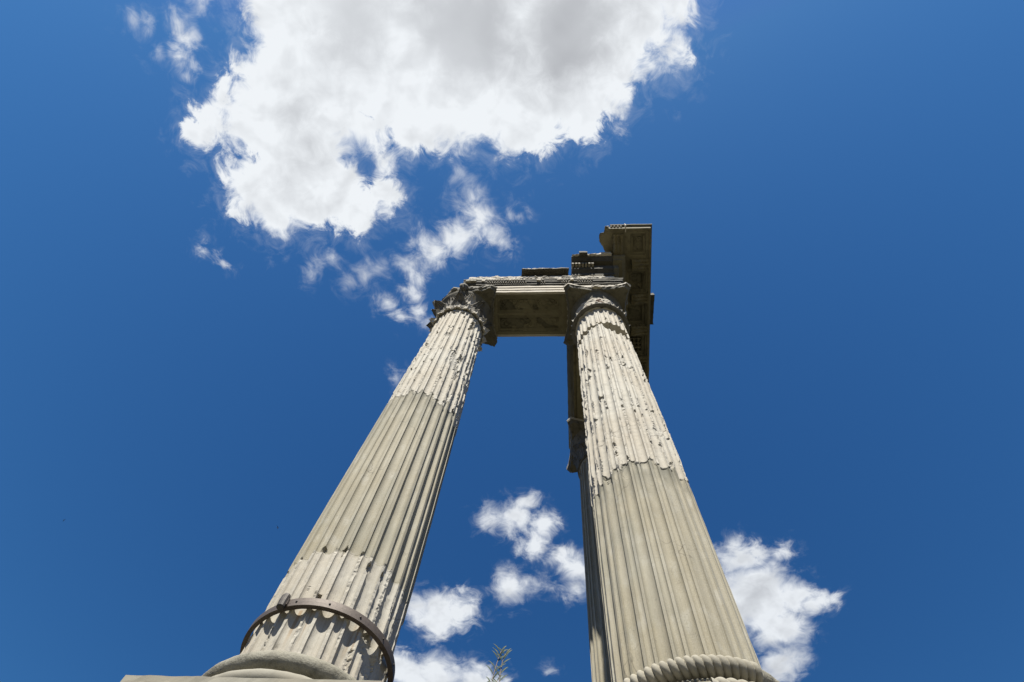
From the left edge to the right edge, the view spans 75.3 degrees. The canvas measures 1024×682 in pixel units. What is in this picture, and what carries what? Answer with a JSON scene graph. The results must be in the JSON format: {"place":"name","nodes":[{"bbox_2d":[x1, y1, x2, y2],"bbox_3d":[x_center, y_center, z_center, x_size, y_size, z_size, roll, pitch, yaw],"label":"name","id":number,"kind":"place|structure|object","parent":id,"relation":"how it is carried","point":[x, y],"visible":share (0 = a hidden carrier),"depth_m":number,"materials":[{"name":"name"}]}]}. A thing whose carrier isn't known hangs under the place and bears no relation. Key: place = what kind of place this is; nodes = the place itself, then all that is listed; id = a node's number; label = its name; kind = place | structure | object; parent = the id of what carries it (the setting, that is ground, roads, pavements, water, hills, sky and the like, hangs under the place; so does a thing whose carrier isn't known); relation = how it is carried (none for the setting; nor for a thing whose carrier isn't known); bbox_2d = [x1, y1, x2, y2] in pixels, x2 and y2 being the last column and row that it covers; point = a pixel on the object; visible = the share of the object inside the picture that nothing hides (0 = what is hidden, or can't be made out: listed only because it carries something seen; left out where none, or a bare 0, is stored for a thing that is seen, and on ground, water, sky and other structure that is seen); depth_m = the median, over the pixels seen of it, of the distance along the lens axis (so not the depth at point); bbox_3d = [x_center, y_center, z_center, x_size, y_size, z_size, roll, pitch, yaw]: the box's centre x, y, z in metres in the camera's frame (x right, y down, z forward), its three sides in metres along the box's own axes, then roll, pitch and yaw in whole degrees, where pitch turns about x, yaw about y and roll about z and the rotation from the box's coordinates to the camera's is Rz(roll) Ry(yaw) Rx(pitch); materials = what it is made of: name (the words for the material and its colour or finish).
{"place":"outdoors","nodes":[
{"label":"outdoors","id":0,"kind":"place"},
{"bbox_2d":[0,0,1023,681],"label":"sky","id":1,"kind":"structure","parent":0,"point":[231,231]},
{"bbox_2d":[567,417,610,681],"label":"fluted column","id":2,"kind":"structure","parent":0,"point":[598,646],"depth_m":14.39,"materials":[{"name":"stone"}]},
{"bbox_2d":[567,279,622,456],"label":"side entablature","id":3,"kind":"structure","parent":2,"relation":"on","point":[575,408],"depth_m":20.01,"materials":[{"name":"stone"}]},
{"bbox_2d":[599,224,654,382],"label":"corner cornice","id":4,"kind":"structure","parent":3,"relation":"on","point":[628,247],"depth_m":21.84,"materials":[{"name":"stone"}]},
{"bbox_3d":[-0.202,7.215,3.558,6.220,5.342,7.540,0,-72,3],"label":"podium","id":5,"kind":"object","parent":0,"visible":0},
{"bbox_2d":[120,283,497,681],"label":"fluted column","id":6,"kind":"structure","parent":5,"relation":"on","point":[361,551],"depth_m":8.20,"materials":[{"name":"stone"}]},
{"bbox_2d":[240,593,394,681],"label":"iron hoop","id":7,"kind":"object","parent":6,"relation":"attached to","point":[362,621],"visible":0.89,"depth_m":6.67,"materials":[{"name":"grey metal"}]},
{"bbox_2d":[486,644,511,681],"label":"willow weed","id":8,"kind":"object","parent":5,"relation":"on","point":[501,657],"visible":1,"depth_m":5.56,"materials":[{"name":"plant"}]},
{"bbox_2d":[563,282,779,681],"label":"fluted column","id":9,"kind":"structure","parent":5,"relation":"on","point":[671,612],"depth_m":8.01,"materials":[{"name":"stone"}]},
{"bbox_2d":[463,275,622,336],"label":"front entablature","id":10,"kind":"structure","parent":9,"relation":"on","point":[531,306],"depth_m":19.28,"materials":[{"name":"stone"}]},
{"bbox_2d":[521,267,568,276],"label":"worn cornice slab","id":11,"kind":"structure","parent":10,"relation":"on","point":[549,272],"depth_m":20.90,"materials":[{"name":"stone"}]},
{"bbox_2d":[571,251,613,275],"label":"dentil cornice block","id":12,"kind":"structure","parent":10,"relation":"on","point":[583,263],"depth_m":21.20,"materials":[{"name":"grey stone"}]}
]}

